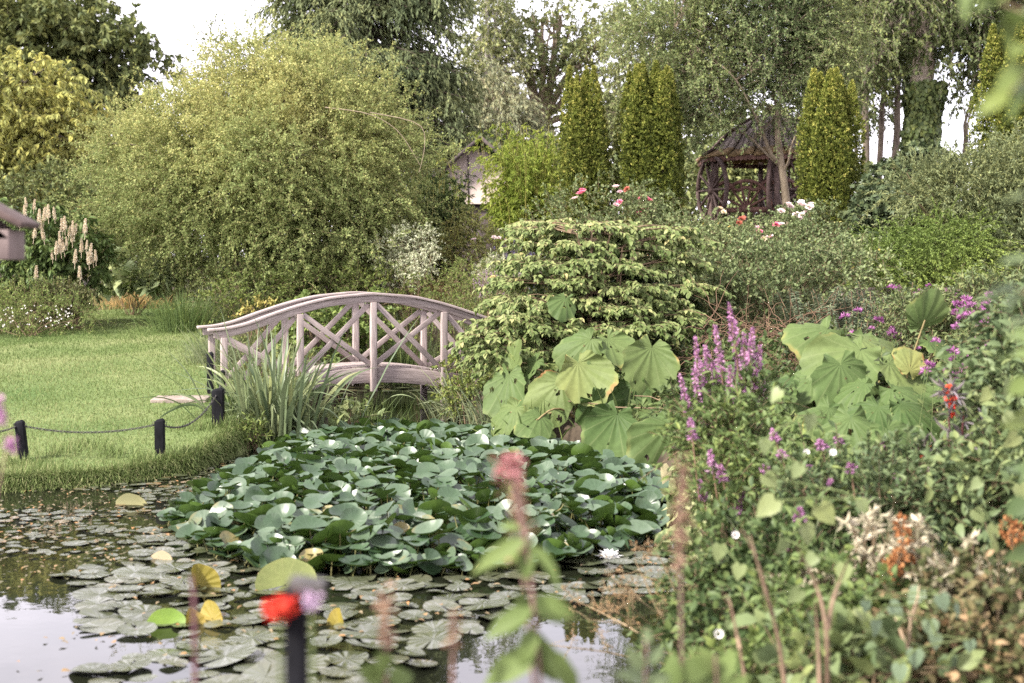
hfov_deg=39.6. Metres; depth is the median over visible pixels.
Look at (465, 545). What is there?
lily leaf
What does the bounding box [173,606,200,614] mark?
lily pad
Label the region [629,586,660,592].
lily pad
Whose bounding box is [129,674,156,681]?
lily pad
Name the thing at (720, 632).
bindweed flower
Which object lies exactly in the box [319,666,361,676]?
lily pad
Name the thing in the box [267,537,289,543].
lily leaf
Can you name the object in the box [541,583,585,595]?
lily pad
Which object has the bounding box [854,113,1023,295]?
narrow leaved shrub
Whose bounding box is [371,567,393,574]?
lily pad
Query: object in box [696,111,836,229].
gazebo
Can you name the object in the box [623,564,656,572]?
lily pad
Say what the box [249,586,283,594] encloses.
lily pad
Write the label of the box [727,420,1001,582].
leafy perennials
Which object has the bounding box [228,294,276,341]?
yellow leaved shrub
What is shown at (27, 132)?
broadleaf tree
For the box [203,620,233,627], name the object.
lily pad
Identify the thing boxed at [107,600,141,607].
lily pad
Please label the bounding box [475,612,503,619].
lily pad
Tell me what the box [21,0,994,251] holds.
sky
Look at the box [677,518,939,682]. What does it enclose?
leafy perennials
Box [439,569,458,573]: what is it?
lily pad
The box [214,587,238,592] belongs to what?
lily pad
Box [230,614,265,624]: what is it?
lily pad
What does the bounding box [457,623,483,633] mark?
lily pad
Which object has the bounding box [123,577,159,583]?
lily pad
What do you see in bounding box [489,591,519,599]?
lily pad
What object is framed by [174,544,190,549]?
lily pad
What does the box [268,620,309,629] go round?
lily pad
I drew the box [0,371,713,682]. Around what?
water
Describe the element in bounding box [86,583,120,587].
lily pad
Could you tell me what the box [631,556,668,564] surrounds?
lily pad
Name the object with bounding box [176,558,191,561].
lily pad
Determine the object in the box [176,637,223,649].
lily pad
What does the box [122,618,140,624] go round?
lily pad
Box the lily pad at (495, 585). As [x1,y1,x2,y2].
[488,583,504,586]
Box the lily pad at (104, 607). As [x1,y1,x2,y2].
[93,606,113,609]
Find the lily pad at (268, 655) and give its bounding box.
[243,648,282,663]
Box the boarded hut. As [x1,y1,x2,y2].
[432,129,516,287]
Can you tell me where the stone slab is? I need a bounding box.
[150,395,210,402]
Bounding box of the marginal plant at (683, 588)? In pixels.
[644,548,724,662]
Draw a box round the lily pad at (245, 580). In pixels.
[234,577,255,583]
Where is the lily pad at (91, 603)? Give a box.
[75,597,116,609]
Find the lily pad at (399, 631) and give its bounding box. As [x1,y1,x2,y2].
[392,630,410,632]
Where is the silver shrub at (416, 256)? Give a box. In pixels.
[388,242,444,364]
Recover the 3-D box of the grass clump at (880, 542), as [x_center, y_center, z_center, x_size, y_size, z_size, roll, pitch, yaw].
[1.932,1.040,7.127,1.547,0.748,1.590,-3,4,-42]
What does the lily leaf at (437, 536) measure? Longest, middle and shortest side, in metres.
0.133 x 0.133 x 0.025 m
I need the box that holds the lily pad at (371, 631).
[340,624,390,637]
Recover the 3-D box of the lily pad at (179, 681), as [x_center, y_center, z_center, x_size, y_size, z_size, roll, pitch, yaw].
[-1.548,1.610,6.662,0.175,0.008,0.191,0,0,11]
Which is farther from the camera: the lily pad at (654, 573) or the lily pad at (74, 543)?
the lily pad at (74, 543)
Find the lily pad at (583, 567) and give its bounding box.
[569,566,600,568]
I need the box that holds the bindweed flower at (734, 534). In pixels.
[731,531,738,537]
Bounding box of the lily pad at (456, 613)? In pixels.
[443,611,471,616]
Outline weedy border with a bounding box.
[0,267,116,339]
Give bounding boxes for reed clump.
[340,329,436,385]
[344,324,460,367]
[396,288,510,329]
[413,334,471,375]
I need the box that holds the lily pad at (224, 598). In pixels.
[208,595,233,602]
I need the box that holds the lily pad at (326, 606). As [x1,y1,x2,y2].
[317,602,357,609]
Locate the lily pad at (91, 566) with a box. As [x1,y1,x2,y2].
[77,564,107,570]
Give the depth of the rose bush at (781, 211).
24.66 m
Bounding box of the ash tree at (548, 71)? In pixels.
[447,0,636,169]
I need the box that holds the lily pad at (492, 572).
[484,566,518,577]
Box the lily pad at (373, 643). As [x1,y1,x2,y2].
[345,639,398,649]
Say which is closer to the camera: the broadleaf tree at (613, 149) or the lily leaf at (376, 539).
the lily leaf at (376, 539)
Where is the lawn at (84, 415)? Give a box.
[0,308,308,490]
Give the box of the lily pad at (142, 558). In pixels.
[133,556,152,559]
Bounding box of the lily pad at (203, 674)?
[189,671,218,677]
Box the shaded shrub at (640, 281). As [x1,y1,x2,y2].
[491,250,717,383]
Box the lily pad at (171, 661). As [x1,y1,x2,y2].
[159,659,187,666]
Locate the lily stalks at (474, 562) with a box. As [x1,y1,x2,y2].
[168,425,668,576]
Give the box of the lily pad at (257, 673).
[241,662,284,682]
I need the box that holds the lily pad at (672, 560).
[667,558,692,563]
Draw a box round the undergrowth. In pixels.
[0,224,1023,682]
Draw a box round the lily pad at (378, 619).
[351,615,400,625]
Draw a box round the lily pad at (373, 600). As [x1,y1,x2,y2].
[360,595,391,604]
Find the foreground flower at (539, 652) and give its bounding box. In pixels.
[471,452,577,682]
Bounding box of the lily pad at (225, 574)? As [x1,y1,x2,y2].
[216,570,229,579]
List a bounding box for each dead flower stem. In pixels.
[877,512,916,589]
[997,515,1023,576]
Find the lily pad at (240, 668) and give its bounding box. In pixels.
[233,664,254,670]
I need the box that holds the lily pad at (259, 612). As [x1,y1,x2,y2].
[256,610,309,618]
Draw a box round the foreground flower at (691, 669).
[663,453,719,682]
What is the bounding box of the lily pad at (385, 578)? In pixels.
[378,577,395,580]
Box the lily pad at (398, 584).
[381,579,424,590]
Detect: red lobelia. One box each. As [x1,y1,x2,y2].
[906,432,946,490]
[930,369,996,509]
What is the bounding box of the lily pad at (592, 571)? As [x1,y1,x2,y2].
[578,568,597,573]
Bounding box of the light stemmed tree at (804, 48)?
[575,0,900,224]
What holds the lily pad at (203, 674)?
on the water
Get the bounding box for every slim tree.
[819,5,905,168]
[847,63,891,104]
[854,78,901,153]
[861,54,937,178]
[868,17,942,158]
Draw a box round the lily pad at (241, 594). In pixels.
[233,592,252,597]
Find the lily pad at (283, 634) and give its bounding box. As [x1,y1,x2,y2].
[282,630,309,638]
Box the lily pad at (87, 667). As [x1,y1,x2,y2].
[69,663,114,671]
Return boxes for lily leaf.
[116,493,147,506]
[147,608,185,624]
[150,550,171,559]
[175,524,201,538]
[176,518,201,528]
[186,530,204,537]
[186,608,205,626]
[188,510,209,530]
[188,538,206,543]
[191,563,220,587]
[192,533,210,539]
[200,600,222,623]
[203,527,229,537]
[205,538,221,541]
[206,510,233,526]
[206,516,238,528]
[209,542,240,547]
[210,501,232,517]
[215,523,249,536]
[217,547,237,550]
[219,531,242,550]
[223,501,251,510]
[226,550,242,557]
[228,512,256,524]
[232,528,247,537]
[236,535,253,540]
[236,535,257,555]
[241,547,252,554]
[242,504,258,510]
[247,504,273,515]
[250,533,288,555]
[250,556,263,561]
[254,515,282,532]
[254,533,284,544]
[255,557,316,591]
[257,527,274,532]
[259,550,266,567]
[263,513,281,527]
[264,546,295,563]
[266,503,295,523]
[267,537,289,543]
[271,531,291,536]
[274,497,295,505]
[277,544,294,552]
[281,529,303,532]
[282,536,304,546]
[290,515,327,530]
[291,530,315,540]
[292,508,308,516]
[299,548,322,561]
[303,538,324,542]
[306,555,324,571]
[308,509,321,514]
[310,505,336,516]
[310,526,338,544]
[313,515,329,522]
[314,531,350,547]
[314,547,331,553]
[319,511,335,516]
[320,554,344,561]
[322,543,349,548]
[325,519,356,538]
[326,608,343,624]
[327,516,339,524]
[329,504,356,515]
[338,554,372,565]
[340,508,367,529]
[346,536,365,542]
[350,542,369,550]
[351,524,383,540]
[352,525,373,533]
[361,557,379,563]
[363,533,376,551]
[364,510,371,520]
[365,518,386,525]
[367,511,386,523]
[368,534,402,548]
[368,544,403,558]
[372,529,392,533]
[373,518,392,530]
[374,500,394,516]
[374,561,393,572]
[378,550,408,567]
[379,512,396,526]
[382,504,398,531]
[388,525,404,539]
[389,506,402,515]
[394,522,409,533]
[395,514,413,519]
[395,545,415,554]
[396,537,428,546]
[396,553,429,568]
[401,528,415,537]
[402,499,431,521]
[403,534,428,545]
[405,511,426,527]
[406,565,419,569]
[407,538,429,545]
[412,519,442,534]
[414,531,439,537]
[415,515,434,520]
[417,499,450,516]
[418,553,440,564]
[430,533,463,547]
[430,534,447,542]
[431,532,458,552]
[432,556,458,566]
[433,514,451,520]
[436,529,447,534]
[438,523,446,529]
[438,551,449,555]
[439,497,457,514]
[442,506,462,517]
[442,546,455,557]
[447,522,473,541]
[451,504,467,510]
[454,539,471,550]
[455,555,472,570]
[456,534,473,543]
[458,496,479,508]
[458,507,488,525]
[463,522,491,531]
[464,511,489,521]
[466,529,501,539]
[470,538,491,548]
[471,554,483,562]
[480,523,499,535]
[482,536,496,544]
[482,546,501,564]
[486,506,494,513]
[489,521,507,532]
[493,499,516,519]
[494,536,506,543]
[501,509,515,521]
[507,532,537,546]
[514,504,535,518]
[518,527,545,536]
[525,517,550,544]
[532,507,547,510]
[537,514,554,525]
[538,504,563,515]
[541,538,570,548]
[543,540,577,555]
[545,509,562,527]
[547,500,567,513]
[551,532,560,537]
[557,530,567,539]
[557,532,576,545]
[558,514,577,528]
[559,497,584,509]
[562,504,582,510]
[566,537,590,544]
[570,525,588,536]
[571,507,589,513]
[572,545,592,555]
[577,521,600,526]
[578,504,600,510]
[587,503,614,518]
[587,539,600,543]
[588,529,600,538]
[589,510,609,521]
[591,500,617,514]
[595,526,607,533]
[597,536,624,549]
[600,526,616,536]
[603,513,631,527]
[610,535,631,541]
[615,525,637,540]
[619,519,653,535]
[621,528,640,535]
[641,520,660,533]
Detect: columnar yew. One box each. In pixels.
[554,65,613,259]
[609,59,687,226]
[792,66,867,243]
[964,23,1023,250]
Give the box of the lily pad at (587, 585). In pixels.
[568,581,598,587]
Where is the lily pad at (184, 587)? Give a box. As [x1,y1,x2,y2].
[172,584,206,590]
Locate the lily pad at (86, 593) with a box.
[72,588,123,599]
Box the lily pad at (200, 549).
[190,547,210,552]
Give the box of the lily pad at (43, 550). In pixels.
[37,549,50,552]
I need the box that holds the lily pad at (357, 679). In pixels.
[342,676,365,682]
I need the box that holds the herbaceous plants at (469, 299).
[402,246,534,374]
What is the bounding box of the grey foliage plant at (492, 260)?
[471,248,521,293]
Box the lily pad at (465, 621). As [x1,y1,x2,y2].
[438,619,479,626]
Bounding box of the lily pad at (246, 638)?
[224,630,277,644]
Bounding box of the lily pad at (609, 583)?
[587,575,626,586]
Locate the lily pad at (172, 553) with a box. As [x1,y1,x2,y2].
[166,551,183,555]
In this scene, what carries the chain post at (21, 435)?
on the lawn at (84, 415)
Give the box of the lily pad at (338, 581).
[331,577,368,586]
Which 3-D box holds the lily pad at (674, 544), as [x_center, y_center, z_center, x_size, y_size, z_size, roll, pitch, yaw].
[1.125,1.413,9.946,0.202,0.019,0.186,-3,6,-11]
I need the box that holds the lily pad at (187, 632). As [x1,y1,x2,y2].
[178,630,199,635]
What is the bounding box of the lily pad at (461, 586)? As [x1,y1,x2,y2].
[445,583,469,590]
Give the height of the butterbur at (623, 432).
0.775 m
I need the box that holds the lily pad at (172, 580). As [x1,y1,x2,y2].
[159,575,190,584]
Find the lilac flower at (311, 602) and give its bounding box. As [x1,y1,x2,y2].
[302,589,325,682]
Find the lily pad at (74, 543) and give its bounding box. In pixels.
[63,540,86,545]
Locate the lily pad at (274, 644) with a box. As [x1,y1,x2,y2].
[267,642,284,647]
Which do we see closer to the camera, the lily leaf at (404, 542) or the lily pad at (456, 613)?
the lily pad at (456, 613)
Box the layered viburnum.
[444,217,735,378]
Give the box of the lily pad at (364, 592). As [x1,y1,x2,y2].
[351,585,394,596]
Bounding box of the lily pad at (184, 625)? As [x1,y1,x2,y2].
[172,622,191,626]
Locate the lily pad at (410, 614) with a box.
[398,610,431,619]
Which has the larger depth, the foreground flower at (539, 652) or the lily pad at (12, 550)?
the lily pad at (12, 550)
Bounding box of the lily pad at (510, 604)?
[504,603,512,608]
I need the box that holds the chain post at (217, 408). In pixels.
[210,387,225,426]
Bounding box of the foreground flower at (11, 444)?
[0,431,17,481]
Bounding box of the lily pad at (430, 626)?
[411,621,456,633]
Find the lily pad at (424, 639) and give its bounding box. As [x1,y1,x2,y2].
[406,631,460,648]
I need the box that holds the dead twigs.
[676,271,851,380]
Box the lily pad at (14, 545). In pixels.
[6,544,21,546]
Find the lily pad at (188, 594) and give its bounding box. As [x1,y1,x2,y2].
[178,591,228,596]
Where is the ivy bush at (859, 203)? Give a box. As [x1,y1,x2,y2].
[839,140,971,262]
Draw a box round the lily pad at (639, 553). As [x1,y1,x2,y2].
[633,551,651,555]
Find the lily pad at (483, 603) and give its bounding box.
[459,598,509,610]
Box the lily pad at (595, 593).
[583,591,602,595]
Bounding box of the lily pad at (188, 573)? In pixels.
[181,571,191,575]
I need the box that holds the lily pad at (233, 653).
[197,645,257,666]
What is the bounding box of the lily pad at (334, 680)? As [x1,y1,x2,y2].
[308,676,342,682]
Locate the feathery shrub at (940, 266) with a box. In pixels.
[808,195,1023,306]
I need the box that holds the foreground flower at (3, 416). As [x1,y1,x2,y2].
[0,394,8,426]
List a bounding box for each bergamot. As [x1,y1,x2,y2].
[839,306,941,413]
[885,283,959,412]
[917,320,995,434]
[918,321,968,442]
[929,290,991,417]
[956,300,998,362]
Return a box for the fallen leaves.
[0,461,672,670]
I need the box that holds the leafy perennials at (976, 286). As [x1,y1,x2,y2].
[854,260,1023,417]
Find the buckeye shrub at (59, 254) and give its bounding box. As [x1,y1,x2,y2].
[0,197,125,327]
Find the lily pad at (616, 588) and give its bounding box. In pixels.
[599,586,626,593]
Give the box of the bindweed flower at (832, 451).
[829,449,836,455]
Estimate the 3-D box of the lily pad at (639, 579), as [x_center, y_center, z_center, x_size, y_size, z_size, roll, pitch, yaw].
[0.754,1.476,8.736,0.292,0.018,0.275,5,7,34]
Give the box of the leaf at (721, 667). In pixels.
[689,646,749,682]
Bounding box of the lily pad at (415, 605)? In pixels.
[395,601,418,607]
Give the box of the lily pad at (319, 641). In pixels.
[309,635,341,646]
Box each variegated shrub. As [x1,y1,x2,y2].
[361,219,445,330]
[764,555,865,597]
[835,504,926,596]
[888,529,1023,622]
[897,513,958,579]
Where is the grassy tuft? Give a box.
[302,391,442,428]
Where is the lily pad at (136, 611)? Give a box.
[118,605,162,620]
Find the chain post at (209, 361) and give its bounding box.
[205,352,213,393]
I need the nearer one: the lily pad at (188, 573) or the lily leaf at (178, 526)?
the lily pad at (188, 573)
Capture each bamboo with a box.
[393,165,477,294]
[437,121,608,276]
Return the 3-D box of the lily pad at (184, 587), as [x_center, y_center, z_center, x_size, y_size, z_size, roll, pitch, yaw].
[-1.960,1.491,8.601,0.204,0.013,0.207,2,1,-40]
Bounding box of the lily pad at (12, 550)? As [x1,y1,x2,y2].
[6,549,19,552]
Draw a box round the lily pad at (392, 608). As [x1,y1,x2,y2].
[378,607,400,611]
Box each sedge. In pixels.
[405,362,492,420]
[434,377,501,427]
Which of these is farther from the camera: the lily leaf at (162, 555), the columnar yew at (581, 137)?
the columnar yew at (581, 137)
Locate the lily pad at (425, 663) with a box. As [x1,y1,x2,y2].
[404,659,437,666]
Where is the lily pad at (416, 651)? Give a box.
[395,645,425,655]
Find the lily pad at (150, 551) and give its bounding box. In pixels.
[128,549,155,553]
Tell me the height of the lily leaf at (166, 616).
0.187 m
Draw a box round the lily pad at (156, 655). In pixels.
[144,648,190,661]
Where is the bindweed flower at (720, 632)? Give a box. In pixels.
[714,629,723,637]
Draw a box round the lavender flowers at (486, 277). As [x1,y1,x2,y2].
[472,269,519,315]
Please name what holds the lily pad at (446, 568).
on the water
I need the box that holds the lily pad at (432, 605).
[423,599,459,612]
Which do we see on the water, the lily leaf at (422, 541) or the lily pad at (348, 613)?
the lily pad at (348, 613)
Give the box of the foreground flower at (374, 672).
[357,581,413,682]
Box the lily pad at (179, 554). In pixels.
[174,552,193,556]
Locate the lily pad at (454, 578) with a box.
[443,575,471,582]
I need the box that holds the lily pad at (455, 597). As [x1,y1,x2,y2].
[433,594,464,601]
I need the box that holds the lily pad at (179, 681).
[169,680,199,682]
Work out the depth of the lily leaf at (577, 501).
10.22 m
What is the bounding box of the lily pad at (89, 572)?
[76,569,110,577]
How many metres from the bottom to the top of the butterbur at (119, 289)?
1.466 m
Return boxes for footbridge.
[197,291,485,405]
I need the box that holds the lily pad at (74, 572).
[49,569,79,575]
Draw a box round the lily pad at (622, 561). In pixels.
[608,558,633,563]
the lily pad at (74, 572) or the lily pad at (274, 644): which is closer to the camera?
the lily pad at (274, 644)
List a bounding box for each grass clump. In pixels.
[91,292,179,310]
[116,286,234,333]
[161,327,262,364]
[164,277,275,324]
[385,273,473,308]
[638,481,950,649]
[832,483,1015,582]
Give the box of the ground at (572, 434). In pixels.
[0,234,1022,565]
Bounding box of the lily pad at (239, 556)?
[234,554,243,559]
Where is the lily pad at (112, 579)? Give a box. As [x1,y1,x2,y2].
[104,575,132,582]
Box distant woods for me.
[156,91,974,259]
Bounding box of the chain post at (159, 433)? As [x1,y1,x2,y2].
[152,418,166,456]
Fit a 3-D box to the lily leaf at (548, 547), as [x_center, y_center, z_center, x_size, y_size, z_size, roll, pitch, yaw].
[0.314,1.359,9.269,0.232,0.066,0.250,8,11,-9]
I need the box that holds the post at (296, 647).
[284,574,326,682]
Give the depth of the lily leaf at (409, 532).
9.52 m
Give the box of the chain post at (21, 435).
[13,420,28,460]
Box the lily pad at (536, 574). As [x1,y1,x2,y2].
[504,571,549,582]
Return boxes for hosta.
[654,455,717,558]
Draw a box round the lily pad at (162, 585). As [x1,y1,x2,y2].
[144,582,174,587]
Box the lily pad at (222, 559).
[216,557,232,560]
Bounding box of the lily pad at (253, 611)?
[232,608,261,619]
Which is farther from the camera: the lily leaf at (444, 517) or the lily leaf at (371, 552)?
the lily leaf at (444, 517)
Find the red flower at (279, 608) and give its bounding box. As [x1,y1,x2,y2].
[261,592,301,682]
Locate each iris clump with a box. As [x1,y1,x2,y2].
[109,306,416,443]
[207,362,278,411]
[470,392,577,439]
[543,373,674,439]
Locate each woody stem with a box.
[720,585,745,674]
[742,530,786,682]
[795,545,850,682]
[895,585,919,682]
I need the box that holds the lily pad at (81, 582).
[67,581,98,584]
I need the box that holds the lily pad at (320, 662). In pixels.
[271,654,329,673]
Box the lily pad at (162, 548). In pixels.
[151,546,175,553]
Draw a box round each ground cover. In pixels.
[1,273,101,329]
[515,314,947,467]
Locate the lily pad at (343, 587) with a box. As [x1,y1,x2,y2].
[330,584,352,589]
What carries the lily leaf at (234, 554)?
attached to the lily stalks at (474, 562)
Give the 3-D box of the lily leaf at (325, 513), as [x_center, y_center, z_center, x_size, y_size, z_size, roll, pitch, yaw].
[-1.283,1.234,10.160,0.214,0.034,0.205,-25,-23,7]
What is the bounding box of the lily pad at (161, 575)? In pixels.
[148,569,176,578]
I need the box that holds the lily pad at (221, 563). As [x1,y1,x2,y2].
[190,561,236,572]
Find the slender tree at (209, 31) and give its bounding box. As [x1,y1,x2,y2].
[152,2,252,255]
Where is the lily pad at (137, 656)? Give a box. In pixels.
[119,653,145,660]
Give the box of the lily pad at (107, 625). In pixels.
[78,618,123,633]
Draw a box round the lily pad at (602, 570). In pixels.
[597,568,631,573]
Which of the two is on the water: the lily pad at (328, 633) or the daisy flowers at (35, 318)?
the lily pad at (328, 633)
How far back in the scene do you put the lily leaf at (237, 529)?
9.79 m
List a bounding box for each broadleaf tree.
[0,0,187,260]
[0,45,128,276]
[550,96,684,210]
[583,0,763,152]
[942,23,987,189]
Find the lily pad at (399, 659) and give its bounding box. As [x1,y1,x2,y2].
[363,654,408,663]
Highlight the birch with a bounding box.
[446,0,536,112]
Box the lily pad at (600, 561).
[577,559,607,565]
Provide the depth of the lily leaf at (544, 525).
9.61 m
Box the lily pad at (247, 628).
[235,625,267,634]
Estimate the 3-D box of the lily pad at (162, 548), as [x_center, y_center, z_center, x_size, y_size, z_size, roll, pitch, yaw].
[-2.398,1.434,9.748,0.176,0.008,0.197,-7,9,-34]
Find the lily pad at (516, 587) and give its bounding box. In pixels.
[504,585,540,590]
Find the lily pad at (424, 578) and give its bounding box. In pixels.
[407,574,431,583]
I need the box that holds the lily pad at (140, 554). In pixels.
[128,553,150,556]
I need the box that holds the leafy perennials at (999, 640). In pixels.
[859,533,1023,682]
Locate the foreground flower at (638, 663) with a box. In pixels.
[613,626,670,682]
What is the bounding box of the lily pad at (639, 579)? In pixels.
[610,575,652,586]
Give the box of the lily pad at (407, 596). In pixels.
[386,592,412,600]
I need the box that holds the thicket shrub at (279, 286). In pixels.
[170,254,443,341]
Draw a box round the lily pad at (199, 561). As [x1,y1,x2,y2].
[190,560,209,566]
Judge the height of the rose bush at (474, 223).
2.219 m
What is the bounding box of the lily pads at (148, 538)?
[0,383,704,543]
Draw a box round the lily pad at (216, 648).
[213,642,265,657]
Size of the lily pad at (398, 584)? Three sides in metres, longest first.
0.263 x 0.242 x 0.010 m
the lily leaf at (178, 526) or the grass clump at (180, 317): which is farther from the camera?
the grass clump at (180, 317)
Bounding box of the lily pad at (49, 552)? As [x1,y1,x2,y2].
[45,551,55,554]
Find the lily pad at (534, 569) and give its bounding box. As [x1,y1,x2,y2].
[533,568,546,572]
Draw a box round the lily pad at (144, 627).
[116,621,156,635]
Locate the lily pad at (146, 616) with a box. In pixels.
[142,610,177,625]
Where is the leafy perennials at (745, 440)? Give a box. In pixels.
[638,350,858,608]
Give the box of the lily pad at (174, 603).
[169,601,188,605]
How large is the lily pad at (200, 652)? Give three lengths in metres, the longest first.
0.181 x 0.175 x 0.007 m
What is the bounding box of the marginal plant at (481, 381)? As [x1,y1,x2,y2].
[425,353,492,423]
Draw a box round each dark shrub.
[0,154,205,302]
[156,162,481,304]
[589,93,882,225]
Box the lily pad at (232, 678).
[199,674,254,682]
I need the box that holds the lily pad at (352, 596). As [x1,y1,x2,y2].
[343,594,356,598]
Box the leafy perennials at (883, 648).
[728,597,1006,682]
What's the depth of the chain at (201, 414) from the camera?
14.39 m
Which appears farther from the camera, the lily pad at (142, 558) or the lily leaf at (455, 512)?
the lily leaf at (455, 512)
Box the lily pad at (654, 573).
[631,566,671,578]
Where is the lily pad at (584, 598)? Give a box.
[550,592,588,602]
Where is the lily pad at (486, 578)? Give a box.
[479,576,498,580]
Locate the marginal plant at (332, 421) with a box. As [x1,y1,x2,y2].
[307,393,390,432]
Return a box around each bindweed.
[712,542,809,668]
[756,386,868,672]
[860,585,976,682]
[969,376,1023,557]
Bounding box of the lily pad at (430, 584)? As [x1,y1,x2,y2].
[422,582,447,587]
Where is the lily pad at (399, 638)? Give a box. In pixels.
[390,636,407,640]
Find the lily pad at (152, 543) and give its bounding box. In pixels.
[140,543,163,544]
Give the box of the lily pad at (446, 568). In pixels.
[419,566,460,569]
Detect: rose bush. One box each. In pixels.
[428,204,518,300]
[505,170,699,260]
[620,200,878,306]
[663,226,916,360]
[755,195,851,253]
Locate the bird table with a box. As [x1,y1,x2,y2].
[0,203,40,259]
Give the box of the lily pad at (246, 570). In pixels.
[230,568,254,571]
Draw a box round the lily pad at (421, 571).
[400,568,425,574]
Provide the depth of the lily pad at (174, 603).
8.26 m
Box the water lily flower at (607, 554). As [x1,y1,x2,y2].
[594,549,623,559]
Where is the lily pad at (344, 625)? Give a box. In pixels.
[334,621,359,628]
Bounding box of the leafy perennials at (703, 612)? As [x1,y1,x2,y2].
[623,482,877,682]
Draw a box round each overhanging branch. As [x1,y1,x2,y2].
[959,0,1023,123]
[969,193,1023,332]
[999,328,1023,428]
[1002,464,1023,563]
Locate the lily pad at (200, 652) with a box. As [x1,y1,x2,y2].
[185,649,211,656]
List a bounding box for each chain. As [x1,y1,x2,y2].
[24,424,153,432]
[165,395,216,428]
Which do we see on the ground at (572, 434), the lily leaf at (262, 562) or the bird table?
the bird table
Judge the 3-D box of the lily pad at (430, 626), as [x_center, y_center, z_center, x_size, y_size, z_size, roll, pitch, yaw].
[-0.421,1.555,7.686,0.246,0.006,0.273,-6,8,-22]
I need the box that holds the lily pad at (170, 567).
[155,561,195,572]
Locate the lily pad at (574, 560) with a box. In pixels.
[560,556,583,562]
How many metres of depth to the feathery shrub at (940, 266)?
21.08 m
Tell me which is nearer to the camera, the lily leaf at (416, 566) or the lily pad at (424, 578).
the lily pad at (424, 578)
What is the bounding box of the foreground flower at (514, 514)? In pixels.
[496,466,539,682]
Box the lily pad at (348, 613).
[324,608,358,619]
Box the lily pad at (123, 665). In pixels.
[107,658,151,670]
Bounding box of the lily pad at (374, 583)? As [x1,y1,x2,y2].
[352,580,390,588]
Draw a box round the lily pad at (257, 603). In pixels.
[243,600,263,606]
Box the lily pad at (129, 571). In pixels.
[109,566,159,578]
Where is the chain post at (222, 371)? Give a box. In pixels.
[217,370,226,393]
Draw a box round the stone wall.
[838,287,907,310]
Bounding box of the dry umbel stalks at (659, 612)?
[551,529,697,664]
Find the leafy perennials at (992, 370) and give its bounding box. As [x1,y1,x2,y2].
[897,270,1023,577]
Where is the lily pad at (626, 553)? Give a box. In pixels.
[616,551,634,556]
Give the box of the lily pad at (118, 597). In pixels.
[113,593,137,600]
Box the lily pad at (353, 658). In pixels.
[324,651,368,666]
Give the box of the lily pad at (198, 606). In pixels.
[196,602,230,609]
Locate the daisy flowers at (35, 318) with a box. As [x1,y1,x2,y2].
[0,305,72,327]
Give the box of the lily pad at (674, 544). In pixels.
[670,540,678,547]
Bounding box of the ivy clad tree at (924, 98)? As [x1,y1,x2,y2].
[742,0,1023,168]
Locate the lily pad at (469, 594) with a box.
[462,592,487,596]
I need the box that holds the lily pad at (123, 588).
[106,585,142,591]
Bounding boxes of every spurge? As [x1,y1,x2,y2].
[768,286,865,354]
[799,305,889,339]
[808,287,888,336]
[842,281,926,345]
[881,285,967,353]
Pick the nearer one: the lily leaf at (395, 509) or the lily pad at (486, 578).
the lily pad at (486, 578)
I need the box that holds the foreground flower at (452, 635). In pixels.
[441,608,462,682]
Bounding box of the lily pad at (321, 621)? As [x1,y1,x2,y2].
[314,620,326,622]
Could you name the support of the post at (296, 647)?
on the ground at (572, 434)
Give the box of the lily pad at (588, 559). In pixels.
[583,558,595,560]
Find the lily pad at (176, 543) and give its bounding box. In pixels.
[163,541,190,545]
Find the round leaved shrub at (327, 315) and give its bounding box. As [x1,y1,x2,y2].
[271,282,410,389]
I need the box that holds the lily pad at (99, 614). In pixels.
[73,608,129,623]
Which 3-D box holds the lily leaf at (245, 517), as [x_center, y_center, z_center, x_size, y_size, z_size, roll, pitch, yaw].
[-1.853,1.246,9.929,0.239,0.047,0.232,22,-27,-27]
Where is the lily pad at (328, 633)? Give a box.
[318,630,347,637]
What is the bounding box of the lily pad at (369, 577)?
[347,574,375,580]
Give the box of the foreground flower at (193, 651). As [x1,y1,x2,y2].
[178,575,197,682]
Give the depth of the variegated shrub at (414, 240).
25.86 m
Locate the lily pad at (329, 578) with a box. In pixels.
[317,576,334,581]
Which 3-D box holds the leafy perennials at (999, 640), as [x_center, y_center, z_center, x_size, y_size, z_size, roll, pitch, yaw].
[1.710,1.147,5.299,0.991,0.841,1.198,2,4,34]
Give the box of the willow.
[450,57,561,165]
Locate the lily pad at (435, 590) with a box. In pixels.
[426,589,450,593]
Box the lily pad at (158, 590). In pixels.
[137,586,173,593]
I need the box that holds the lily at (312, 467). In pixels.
[156,417,669,574]
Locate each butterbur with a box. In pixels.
[98,246,189,315]
[482,292,690,439]
[580,400,685,467]
[715,288,978,491]
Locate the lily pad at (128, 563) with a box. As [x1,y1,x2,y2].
[120,560,145,565]
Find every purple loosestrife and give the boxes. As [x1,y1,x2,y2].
[678,302,770,537]
[678,417,749,635]
[751,422,937,558]
[778,505,814,590]
[830,430,885,536]
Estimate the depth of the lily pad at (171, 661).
7.03 m
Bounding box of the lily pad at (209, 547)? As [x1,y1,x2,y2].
[198,545,221,548]
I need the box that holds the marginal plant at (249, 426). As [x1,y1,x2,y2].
[231,410,274,449]
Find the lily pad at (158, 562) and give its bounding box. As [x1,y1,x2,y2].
[155,560,173,564]
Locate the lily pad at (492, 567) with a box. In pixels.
[477,563,513,570]
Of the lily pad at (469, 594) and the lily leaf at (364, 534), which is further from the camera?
the lily leaf at (364, 534)
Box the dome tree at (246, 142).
[41,7,476,324]
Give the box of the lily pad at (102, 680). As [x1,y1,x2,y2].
[88,678,123,682]
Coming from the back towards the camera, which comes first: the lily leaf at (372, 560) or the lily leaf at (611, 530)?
the lily leaf at (611, 530)

